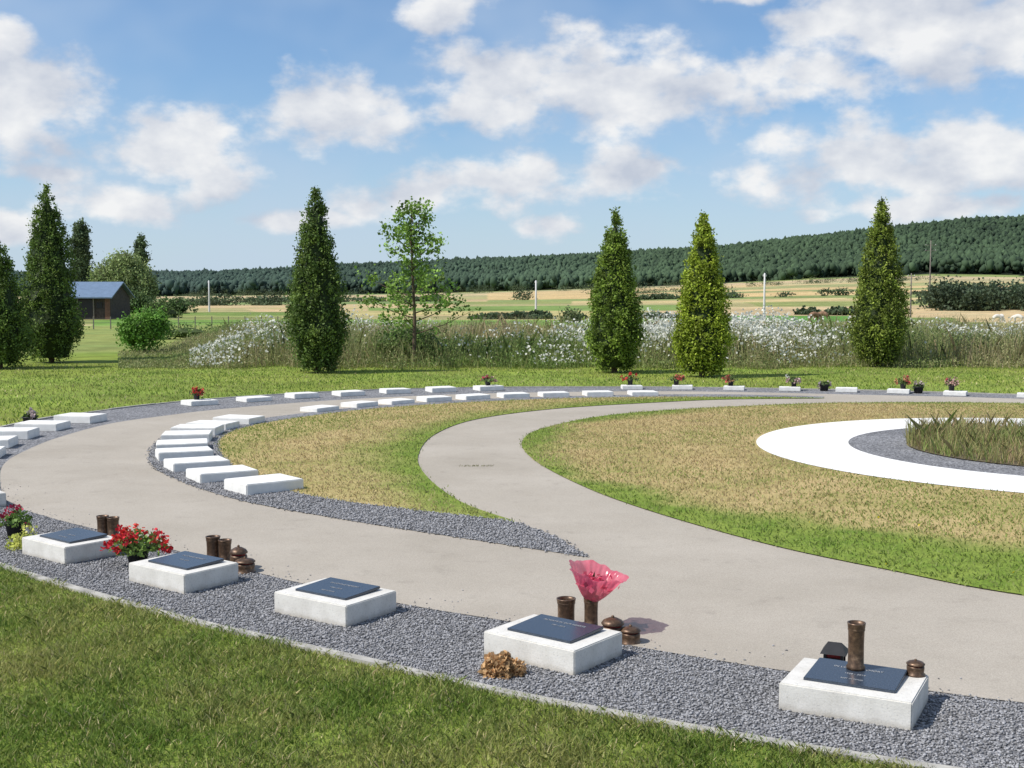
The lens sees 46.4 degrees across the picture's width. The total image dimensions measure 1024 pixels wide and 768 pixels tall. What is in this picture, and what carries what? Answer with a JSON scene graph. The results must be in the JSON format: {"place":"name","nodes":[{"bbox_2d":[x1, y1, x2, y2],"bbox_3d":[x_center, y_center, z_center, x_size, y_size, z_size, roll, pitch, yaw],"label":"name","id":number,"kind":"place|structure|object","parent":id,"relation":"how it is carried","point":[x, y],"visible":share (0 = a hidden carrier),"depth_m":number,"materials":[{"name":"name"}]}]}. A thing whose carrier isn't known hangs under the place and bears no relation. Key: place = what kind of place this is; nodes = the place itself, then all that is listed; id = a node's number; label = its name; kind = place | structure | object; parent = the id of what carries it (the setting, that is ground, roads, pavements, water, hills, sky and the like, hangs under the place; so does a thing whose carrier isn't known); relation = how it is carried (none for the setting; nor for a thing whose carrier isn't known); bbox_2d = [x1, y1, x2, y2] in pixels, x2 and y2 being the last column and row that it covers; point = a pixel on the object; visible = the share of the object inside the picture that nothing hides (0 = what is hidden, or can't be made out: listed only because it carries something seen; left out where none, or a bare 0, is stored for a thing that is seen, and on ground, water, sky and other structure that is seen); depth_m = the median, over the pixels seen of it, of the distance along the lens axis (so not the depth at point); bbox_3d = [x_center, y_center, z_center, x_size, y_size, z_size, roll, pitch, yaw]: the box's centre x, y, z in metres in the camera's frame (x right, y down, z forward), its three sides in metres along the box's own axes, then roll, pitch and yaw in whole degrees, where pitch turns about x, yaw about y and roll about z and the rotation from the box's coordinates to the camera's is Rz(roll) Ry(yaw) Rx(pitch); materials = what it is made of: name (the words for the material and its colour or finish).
{"place":"outdoors","nodes":[
{"label":"outdoors","id":0,"kind":"place"},
{"bbox_2d":[71,282,134,319],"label":"wooden barn","id":1,"kind":"structure","parent":0,"point":[104,300],"depth_m":97.79,"materials":[{"name":"brown wood"}]},
{"bbox_2d":[79,300,92,319],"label":"door","id":2,"kind":"structure","parent":1,"relation":"in","point":[88,304],"depth_m":97.23,"materials":[{"name":"black wood"}]},
{"bbox_2d":[0,391,1023,701],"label":"path","id":3,"kind":"structure","parent":0,"point":[690,589],"depth_m":7.83,"materials":[{"name":"grey concrete"}]},
{"bbox_2d":[205,535,219,556],"bbox_3d":[-1.930,1.067,7.716,0.099,0.170,0.099,0,4,0],"label":"bronze vase","id":4,"kind":"object","parent":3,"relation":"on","point":[212,544],"visible":0.77,"depth_m":7.68,"materials":[{"name":"brown metal"}]},
{"bbox_2d":[218,538,231,560],"bbox_3d":[-1.845,1.077,7.681,0.092,0.155,0.092,0,4,0],"label":"bronze vase","id":5,"kind":"object","parent":3,"relation":"on","point":[224,546],"visible":0.72,"depth_m":7.65,"materials":[{"name":"brown metal"}]},
{"bbox_2d":[229,545,247,561],"bbox_3d":[-1.720,1.088,7.517,0.121,0.157,0.121,0,4,0],"label":"grave lantern","id":6,"kind":"object","parent":3,"relation":"on","point":[237,552],"visible":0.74,"depth_m":7.48,"materials":[{"name":"brown metal"}]},
{"bbox_2d":[300,405,338,411],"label":"grave slab","id":7,"kind":"structure","parent":3,"relation":"on","point":[319,408],"depth_m":17.93,"materials":[{"name":"white concrete"}]},
{"bbox_2d":[341,401,377,407],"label":"grave slab","id":8,"kind":"structure","parent":3,"relation":"on","point":[355,404],"depth_m":18.67,"materials":[{"name":"white concrete"}]},
{"bbox_2d":[378,398,414,404],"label":"grave slab","id":9,"kind":"structure","parent":3,"relation":"on","point":[394,401],"depth_m":19.20,"materials":[{"name":"white concrete"}]},
{"bbox_2d":[416,395,451,401],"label":"grave slab","id":10,"kind":"structure","parent":3,"relation":"on","point":[436,398],"depth_m":19.66,"materials":[{"name":"white concrete"}]},
{"bbox_2d":[456,393,489,399],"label":"grave slab","id":11,"kind":"structure","parent":3,"relation":"on","point":[475,396],"depth_m":20.06,"materials":[{"name":"white concrete"}]},
{"bbox_2d":[149,394,823,556],"bbox_3d":[-0.393,0.583,15.516,7.172,0.001,13.780,2,4,21],"label":"gravel crescent","id":12,"kind":"object","parent":3,"relation":"on","point":[275,418],"visible":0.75,"depth_m":11.14,"materials":[{"name":"grey gravel"}]},
{"bbox_2d":[156,438,207,447],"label":"grave slab","id":13,"kind":"structure","parent":12,"relation":"on","point":[175,443],"depth_m":13.34,"materials":[{"name":"white stone"}]},
{"bbox_2d":[155,446,213,460],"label":"grave slab","id":14,"kind":"structure","parent":12,"relation":"on","point":[161,454],"depth_m":12.53,"materials":[{"name":"white concrete"}]},
{"bbox_2d":[161,430,212,441],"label":"grave slab","id":15,"kind":"structure","parent":12,"relation":"on","point":[185,434],"depth_m":14.06,"materials":[{"name":"white concrete"}]},
{"bbox_2d":[164,456,229,471],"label":"grave slab","id":16,"kind":"structure","parent":12,"relation":"on","point":[178,464],"depth_m":11.80,"materials":[{"name":"white concrete"}]},
{"bbox_2d":[170,424,223,435],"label":"grave slab","id":17,"kind":"structure","parent":12,"relation":"on","point":[217,428],"depth_m":14.84,"materials":[{"name":"white concrete"}]},
{"bbox_2d":[186,420,239,429],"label":"grave slab","id":18,"kind":"structure","parent":12,"relation":"on","point":[230,424],"depth_m":15.50,"materials":[{"name":"white stone"}]},
{"bbox_2d":[186,465,257,482],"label":"grave slab","id":19,"kind":"structure","parent":12,"relation":"on","point":[210,474],"depth_m":11.12,"materials":[{"name":"white concrete"}]},
{"bbox_2d":[213,414,264,424],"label":"grave slab","id":20,"kind":"structure","parent":12,"relation":"on","point":[248,419],"depth_m":16.14,"materials":[{"name":"white concrete"}]},
{"bbox_2d":[224,473,303,494],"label":"grave slab","id":21,"kind":"structure","parent":12,"relation":"on","point":[253,485],"depth_m":10.47,"materials":[{"name":"white concrete"}]},
{"bbox_2d":[145,420,588,556],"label":"gravel crescent stones","id":22,"kind":"object","parent":12,"relation":"on","point":[363,516],"visible":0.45,"depth_m":9.28,"materials":[{"name":"grey gravel"}]},
{"bbox_2d":[497,392,529,397],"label":"grave slab","id":23,"kind":"structure","parent":12,"relation":"on","point":[512,395],"depth_m":20.42,"materials":[{"name":"white concrete"}]},
{"bbox_2d":[582,390,613,395],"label":"grave slab","id":24,"kind":"structure","parent":12,"relation":"on","point":[598,393],"depth_m":20.75,"materials":[{"name":"white stone"}]},
{"bbox_2d":[627,390,658,395],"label":"grave slab","id":25,"kind":"structure","parent":12,"relation":"on","point":[641,392],"depth_m":20.85,"materials":[{"name":"white concrete"}]},
{"bbox_2d":[2,486,1011,700],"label":"scattered stones","id":26,"kind":"object","parent":3,"relation":"on","point":[514,615],"visible":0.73,"depth_m":6.29,"materials":[{"name":"stone"}]},
{"bbox_2d":[0,386,1016,767],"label":"concrete kerb","id":27,"kind":"structure","parent":3,"relation":"on","point":[364,660],"depth_m":5.40,"materials":[{"name":"grey concrete"}]},
{"bbox_2d":[214,395,812,521],"bbox_3d":[-0.113,0.547,15.962,6.152,0.001,12.496,2,5,25],"label":"lawn crescent","id":28,"kind":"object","parent":3,"relation":"on","point":[457,505],"visible":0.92,"depth_m":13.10,"materials":[{"name":"green plant"}]},
{"bbox_2d":[538,391,569,396],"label":"grave slab","id":29,"kind":"structure","parent":3,"relation":"on","point":[554,394],"depth_m":20.60,"materials":[{"name":"white concrete"}]},
{"bbox_2d":[556,596,575,620],"bbox_3d":[0.280,1.185,6.180,0.106,0.155,0.106,0,4,0],"label":"bronze vase","id":30,"kind":"object","parent":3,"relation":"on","point":[566,607],"visible":0.78,"depth_m":6.14,"materials":[{"name":"brown metal"}]},
{"bbox_2d":[583,597,597,624],"bbox_3d":[0.405,1.177,6.120,0.084,0.180,0.084,0,4,0],"label":"bronze vase","id":31,"kind":"object","parent":3,"relation":"on","point":[590,612],"visible":0.59,"depth_m":6.09,"materials":[{"name":"brown metal"}]},
{"bbox_2d":[569,560,628,601],"bbox_3d":[0.431,1.028,6.103,0.316,0.186,0.318,10,8,-1],"label":"pink wrapped bouquet","id":32,"kind":"object","parent":31,"relation":"in","point":[595,581],"visible":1,"depth_m":6.07,"materials":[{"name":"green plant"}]},
{"bbox_2d":[601,615,623,631],"bbox_3d":[0.500,1.213,5.932,0.121,0.134,0.121,0,4,0],"label":"grave lantern","id":33,"kind":"object","parent":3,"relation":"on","point":[612,622],"visible":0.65,"depth_m":5.89,"materials":[{"name":"brown metal"}]},
{"bbox_2d":[620,624,640,644],"bbox_3d":[0.585,1.234,5.903,0.110,0.095,0.110,0,4,0],"label":"grave lantern","id":34,"kind":"object","parent":3,"relation":"on","point":[630,634],"visible":0.91,"depth_m":5.87,"materials":[{"name":"brown metal"}]},
{"bbox_2d":[820,641,847,660],"bbox_3d":[1.475,1.246,5.463,0.116,0.135,0.116,2,4,23],"label":"house lantern","id":35,"kind":"object","parent":3,"relation":"on","point":[835,650],"visible":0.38,"depth_m":5.43,"materials":[{"name":"black metal"}]},
{"bbox_2d":[0,270,1023,767],"bbox_3d":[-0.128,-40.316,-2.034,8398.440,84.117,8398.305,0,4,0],"label":"ground","id":36,"kind":"structure","parent":0,"point":[96,344],"depth_m":26.13,"materials":[{"name":"green plant"}]},
{"bbox_2d":[0,242,35,368],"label":"hornbeam tree","id":37,"kind":"object","parent":36,"relation":"on","point":[15,336],"visible":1,"depth_m":28.76,"materials":[{"name":"green plant"}]},
{"bbox_2d":[17,183,89,362],"bbox_3d":[-12.254,-2.962,31.720,1.901,4.787,1.963,-2,4,-20],"label":"hornbeam tree","id":38,"kind":"object","parent":36,"relation":"on","point":[52,312],"visible":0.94,"depth_m":31.32,"materials":[{"name":"green plant"}]},
{"bbox_2d":[69,217,96,281],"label":"poplar tree","id":39,"kind":"object","parent":36,"relation":"on","point":[80,240],"visible":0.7,"depth_m":168.28,"materials":[{"name":"green plant"}]},
{"bbox_2d":[86,247,161,312],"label":"willow tree","id":40,"kind":"object","parent":36,"relation":"on","point":[128,269],"visible":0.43,"depth_m":137.81,"materials":[{"name":"green plant"}]},
{"bbox_2d":[129,232,152,276],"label":"poplar tree","id":41,"kind":"object","parent":36,"relation":"on","point":[140,243],"visible":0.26,"depth_m":176.43,"materials":[{"name":"green plant"}]},
{"bbox_2d":[112,303,175,352],"bbox_3d":[-11.293,-1.698,36.651,1.791,1.559,1.619,0,4,0],"label":"round bush","id":42,"kind":"object","parent":36,"relation":"on","point":[142,330],"visible":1,"depth_m":36.42,"materials":[{"name":"green plant"}]},
{"bbox_2d":[140,299,182,317],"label":"shrub","id":43,"kind":"object","parent":36,"relation":"on","point":[171,311],"visible":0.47,"depth_m":105.43,"materials":[{"name":"green plant"}]},
{"bbox_2d":[130,286,199,313],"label":"hedge","id":44,"kind":"object","parent":36,"relation":"on","point":[136,301],"visible":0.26,"depth_m":134.16,"materials":[{"name":"green plant"}]},
{"bbox_2d":[76,316,277,328],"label":"pasture fence","id":45,"kind":"object","parent":36,"relation":"on","point":[178,322],"visible":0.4,"depth_m":67.10,"materials":[{"name":"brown wood"}]},
{"bbox_2d":[117,320,245,339],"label":"shrub","id":46,"kind":"object","parent":36,"relation":"on","point":[180,332],"visible":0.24,"depth_m":49.91,"materials":[{"name":"green plant"}]},
{"bbox_2d":[275,185,351,372],"bbox_3d":[-4.530,-2.391,27.358,1.678,4.271,1.747,1,4,16],"label":"hornbeam tree","id":47,"kind":"object","parent":36,"relation":"on","point":[316,326],"visible":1,"depth_m":27.00,"materials":[{"name":"green plant"}]},
{"bbox_2d":[364,316,459,363],"bbox_3d":[-2.575,-1.132,30.972,2.614,1.268,1.665,0,4,0],"label":"shrub","id":48,"kind":"object","parent":36,"relation":"on","point":[403,333],"visible":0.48,"depth_m":30.69,"materials":[{"name":"green plant"}]},
{"bbox_2d":[354,196,483,365],"bbox_3d":[-2.403,-2.563,29.905,2.999,4.249,2.532,-3,5,-34],"label":"young deciduous tree","id":49,"kind":"object","parent":36,"relation":"on","point":[406,231],"visible":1,"depth_m":29.78,"materials":[{"name":"green plant"}]},
{"bbox_2d":[0,561,1019,767],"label":"foreground grass","id":50,"kind":"structure","parent":36,"relation":"on","point":[50,658],"depth_m":4.87,"materials":[{"name":"green plant"}]},
{"bbox_2d":[0,387,1023,767],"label":"gravel border","id":51,"kind":"object","parent":36,"relation":"on","point":[130,413],"visible":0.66,"depth_m":5.76,"materials":[{"name":"grey gravel"}]},
{"bbox_2d":[0,435,17,448],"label":"grave slab","id":52,"kind":"structure","parent":51,"relation":"on","point":[7,442],"depth_m":13.62,"materials":[{"name":"white concrete"}]},
{"bbox_2d":[0,504,32,539],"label":"red flower pot","id":53,"kind":"object","parent":51,"relation":"on","point":[13,522],"visible":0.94,"depth_m":8.44,"materials":[{"name":"black plastic"}]},
{"bbox_2d":[0,427,39,439],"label":"grave slab","id":54,"kind":"structure","parent":51,"relation":"on","point":[24,433],"depth_m":14.43,"materials":[{"name":"white concrete"}]},
{"bbox_2d":[4,523,37,551],"bbox_3d":[-3.332,1.045,8.140,0.273,0.179,0.268,0,4,0],"label":"yellow green plant","id":55,"kind":"object","parent":51,"relation":"on","point":[15,542],"visible":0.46,"depth_m":8.12,"materials":[{"name":"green plant"}]},
{"bbox_2d":[20,407,38,421],"bbox_3d":[-6.430,0.437,15.962,0.250,0.252,0.204,4,5,41],"label":"potted plant","id":56,"kind":"object","parent":51,"relation":"on","point":[30,414],"visible":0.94,"depth_m":15.94,"materials":[{"name":"pink plant"}]},
{"bbox_2d":[14,420,70,430],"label":"grave slab","id":57,"kind":"structure","parent":51,"relation":"on","point":[50,425],"depth_m":15.36,"materials":[{"name":"white concrete"}]},
{"bbox_2d":[22,527,119,564],"bbox_3d":[-2.930,1.067,7.936,0.530,0.140,0.400,3,5,39],"label":"grave marker","id":58,"kind":"object","parent":51,"relation":"on","point":[71,545],"visible":1,"depth_m":7.80,"materials":[{"name":"concrete"}]},
{"bbox_2d":[54,412,106,423],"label":"grave slab","id":59,"kind":"structure","parent":51,"relation":"on","point":[84,418],"depth_m":16.31,"materials":[{"name":"white concrete"}]},
{"bbox_2d":[96,515,108,534],"bbox_3d":[-2.930,1.018,8.554,0.092,0.150,0.092,0,4,0],"label":"bronze vase","id":60,"kind":"object","parent":51,"relation":"on","point":[102,525],"visible":0.77,"depth_m":8.52,"materials":[{"name":"brown metal"}]},
{"bbox_2d":[106,516,119,535],"bbox_3d":[-2.845,1.022,8.525,0.092,0.145,0.092,0,4,0],"label":"bronze vase","id":61,"kind":"object","parent":51,"relation":"on","point":[113,522],"visible":0.81,"depth_m":8.49,"materials":[{"name":"brown metal"}]},
{"bbox_2d":[100,523,173,562],"bbox_3d":[-2.376,1.016,7.589,0.432,0.291,0.378,0,4,0],"label":"red geranium","id":62,"kind":"object","parent":51,"relation":"on","point":[132,547],"visible":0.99,"depth_m":7.54,"materials":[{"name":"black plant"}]},
{"bbox_2d":[129,551,238,593],"bbox_3d":[-1.973,1.121,7.178,0.530,0.140,0.400,3,5,37],"label":"grave marker","id":63,"kind":"object","parent":51,"relation":"on","point":[183,572],"visible":1,"depth_m":7.06,"materials":[{"name":"concrete"}]},
{"bbox_2d":[181,398,217,405],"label":"grave slab","id":64,"kind":"structure","parent":51,"relation":"on","point":[199,402],"depth_m":19.00,"materials":[{"name":"white stone"}]},
{"bbox_2d":[189,386,204,399],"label":"grave flowers","id":65,"kind":"object","parent":64,"relation":"on","point":[196,392],"visible":0.97,"depth_m":19.15,"materials":[{"name":"red plant"}]},
{"bbox_2d":[235,557,255,573],"bbox_3d":[-1.660,1.123,7.429,0.136,0.101,0.136,0,4,0],"label":"grave lantern","id":66,"kind":"object","parent":51,"relation":"on","point":[246,565],"visible":0.91,"depth_m":7.38,"materials":[{"name":"brown metal"}]},
{"bbox_2d":[236,395,271,402],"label":"grave slab","id":67,"kind":"structure","parent":51,"relation":"on","point":[258,398],"depth_m":19.69,"materials":[{"name":"white concrete"}]},
{"bbox_2d":[284,392,318,398],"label":"grave slab","id":68,"kind":"structure","parent":51,"relation":"on","point":[297,395],"depth_m":20.33,"materials":[{"name":"white concrete"}]},
{"bbox_2d":[274,577,395,626],"bbox_3d":[-0.958,1.171,6.480,0.530,0.140,0.400,3,5,35],"label":"grave marker","id":69,"kind":"object","parent":51,"relation":"on","point":[340,602],"visible":1,"depth_m":6.37,"materials":[{"name":"concrete"}]},
{"bbox_2d":[332,390,364,396],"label":"grave slab","id":70,"kind":"structure","parent":51,"relation":"on","point":[342,393],"depth_m":20.85,"materials":[{"name":"white concrete"}]},
{"bbox_2d":[379,388,410,393],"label":"grave slab","id":71,"kind":"structure","parent":51,"relation":"on","point":[395,390],"depth_m":21.32,"materials":[{"name":"white concrete"}]},
{"bbox_2d":[425,386,456,392],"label":"grave slab","id":72,"kind":"structure","parent":51,"relation":"on","point":[435,389],"depth_m":21.68,"materials":[{"name":"white concrete"}]},
{"bbox_2d":[473,385,503,390],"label":"grave slab","id":73,"kind":"structure","parent":51,"relation":"on","point":[488,388],"depth_m":22.02,"materials":[{"name":"white stone"}]},
{"bbox_2d":[477,650,526,679],"bbox_3d":[-0.045,1.266,5.402,0.228,0.127,0.182,0,4,0],"label":"dried flower bunch","id":74,"kind":"object","parent":51,"relation":"on","point":[504,663],"visible":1,"depth_m":5.37,"materials":[{"name":"brown plant"}]},
{"bbox_2d":[0,482,1023,767],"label":"gravel border stones","id":75,"kind":"object","parent":51,"relation":"on","point":[122,586],"visible":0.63,"depth_m":5.44,"materials":[{"name":"grey gravel"}]},
{"bbox_2d":[484,614,621,674],"bbox_3d":[0.195,1.227,5.696,0.530,0.140,0.400,3,5,38],"label":"grave marker","id":76,"kind":"object","parent":51,"relation":"on","point":[558,644],"visible":1,"depth_m":5.58,"materials":[{"name":"concrete"}]},
{"bbox_2d":[619,372,638,384],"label":"grave flowers","id":77,"kind":"object","parent":51,"relation":"on","point":[629,378],"visible":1,"depth_m":22.52,"materials":[{"name":"red plant"}]},
{"bbox_2d":[785,374,800,386],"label":"grave flowers","id":78,"kind":"object","parent":51,"relation":"on","point":[793,380],"visible":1,"depth_m":22.08,"materials":[{"name":"pink plant"}]},
{"bbox_2d":[816,380,831,390],"bbox_3d":[5.747,0.033,22.009,0.290,0.195,0.226,0,4,0],"label":"potted plant","id":79,"kind":"object","parent":51,"relation":"on","point":[823,386],"visible":1,"depth_m":21.96,"materials":[{"name":"green plant"}]},
{"bbox_2d":[835,387,857,392],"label":"grave slab","id":80,"kind":"structure","parent":51,"relation":"on","point":[846,389],"depth_m":21.66,"materials":[{"name":"white concrete"}]},
{"bbox_2d":[779,658,928,730],"bbox_3d":[1.430,1.277,4.989,0.530,0.140,0.400,2,5,28],"label":"grave marker","id":81,"kind":"object","parent":51,"relation":"on","point":[874,694],"visible":1,"depth_m":4.87,"materials":[{"name":"concrete"}]},
{"bbox_2d":[846,620,865,671],"bbox_3d":[1.455,1.107,5.052,0.079,0.200,0.079,0,4,0],"label":"bronze vase","id":82,"kind":"object","parent":81,"relation":"on","point":[856,634],"visible":1,"depth_m":5.03,"materials":[{"name":"brown metal"}]},
{"bbox_2d":[906,659,925,677],"bbox_3d":[1.700,1.191,5.033,0.081,0.069,0.081,0,4,0],"label":"grave lantern","id":83,"kind":"object","parent":81,"relation":"on","point":[915,668],"visible":1,"depth_m":5.00,"materials":[{"name":"brown metal"}]},
{"bbox_2d":[887,388,910,393],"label":"grave slab","id":84,"kind":"structure","parent":51,"relation":"on","point":[898,391],"depth_m":21.34,"materials":[{"name":"white stone"}]},
{"bbox_2d":[893,375,910,388],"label":"grave flowers","id":85,"kind":"object","parent":51,"relation":"on","point":[904,381],"visible":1,"depth_m":21.50,"materials":[{"name":"plant"}]},
{"bbox_2d":[912,380,926,393],"bbox_3d":[7.312,0.043,21.471,0.239,0.251,0.248,0,4,0],"label":"potted plant","id":86,"kind":"object","parent":51,"relation":"on","point":[918,386],"visible":1,"depth_m":21.41,"materials":[{"name":"green plant"}]},
{"bbox_2d":[945,376,958,390],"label":"grave flowers","id":87,"kind":"object","parent":51,"relation":"on","point":[951,384],"visible":1,"depth_m":21.07,"materials":[{"name":"pink plant"}]},
{"bbox_2d":[943,390,967,395],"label":"grave slab","id":88,"kind":"structure","parent":51,"relation":"on","point":[954,393],"depth_m":20.91,"materials":[{"name":"white stone"}]},
{"bbox_2d":[0,363,1023,425],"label":"lawn grass","id":89,"kind":"structure","parent":36,"relation":"on","point":[152,369],"depth_m":25.09,"materials":[{"name":"green plant"}]},
{"bbox_2d":[8,214,1023,295],"bbox_3d":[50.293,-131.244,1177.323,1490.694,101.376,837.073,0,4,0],"label":"forest","id":90,"kind":"object","parent":36,"relation":"on","point":[985,244],"visible":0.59,"depth_m":1044.06,"materials":[{"name":"green plant"}]},
{"bbox_2d":[172,275,942,318],"bbox_3d":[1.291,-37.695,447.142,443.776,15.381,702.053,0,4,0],"label":"distant hedgerows","id":91,"kind":"object","parent":36,"relation":"on","point":[260,299],"visible":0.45,"depth_m":296.62,"materials":[{"name":"green plant"}]},
{"bbox_2d":[117,305,1023,369],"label":"wildflower meadow","id":92,"kind":"structure","parent":36,"relation":"on","point":[124,358],"depth_m":30.35,"materials":[{"name":"green plant"}]},
{"bbox_2d":[557,305,588,321],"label":"distant bush","id":93,"kind":"object","parent":36,"relation":"on","point":[572,312],"visible":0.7,"depth_m":86.07,"materials":[{"name":"green plant"}]},
{"bbox_2d":[581,206,648,372],"bbox_3d":[2.376,-2.154,27.301,1.508,3.806,1.570,-3,5,-39],"label":"hornbeam tree","id":94,"kind":"object","parent":36,"relation":"on","point":[615,334],"visible":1,"depth_m":27.03,"materials":[{"name":"green plant"}]},
{"bbox_2d":[668,209,737,376],"bbox_3d":[4.144,-1.954,25.803,1.510,3.620,1.494,0,4,-6],"label":"hornbeam tree","id":95,"kind":"object","parent":36,"relation":"on","point":[701,336],"visible":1,"depth_m":25.55,"materials":[{"name":"green plant"}]},
{"bbox_2d":[845,196,914,366],"bbox_3d":[9.183,-2.542,29.718,1.710,4.235,1.922,1,4,14],"label":"hornbeam tree","id":96,"kind":"object","parent":36,"relation":"on","point":[877,331],"visible":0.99,"depth_m":29.42,"materials":[{"name":"green plant"}]},
{"bbox_2d":[912,272,1023,310],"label":"distant trees","id":97,"kind":"object","parent":36,"relation":"on","point":[950,296],"visible":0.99,"depth_m":144.60,"materials":[{"name":"green plant"}]},
{"bbox_2d":[949,330,1009,358],"bbox_3d":[12.779,-1.063,32.478,1.814,0.901,1.123,0,4,0],"label":"shrub","id":98,"kind":"object","parent":36,"relation":"on","point":[978,343],"visible":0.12,"depth_m":32.37,"materials":[{"name":"green plant"}]},
{"bbox_2d":[0,0,1023,271],"label":"sky","id":99,"kind":"structure","parent":0,"point":[204,129],"materials":[{"name":"blue"}]},
{"bbox_2d":[519,401,1023,595],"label":"lawn","id":100,"kind":"structure","parent":0,"point":[966,573],"depth_m":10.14,"materials":[{"name":"green plant"}]},
{"bbox_2d":[848,428,1023,475],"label":"gravel ring","id":101,"kind":"object","parent":100,"relation":"on","point":[890,444],"visible":0.62,"depth_m":12.90,"materials":[{"name":"grey gravel"}]},
{"bbox_2d":[899,407,1023,465],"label":"ornamental grass","id":102,"kind":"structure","parent":100,"relation":"on","point":[961,434],"depth_m":13.33,"materials":[{"name":"green plant"}]},
{"bbox_2d":[756,418,1023,492],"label":"white ring path","id":103,"kind":"structure","parent":0,"point":[825,445],"depth_m":12.73,"materials":[{"name":"white concrete"}]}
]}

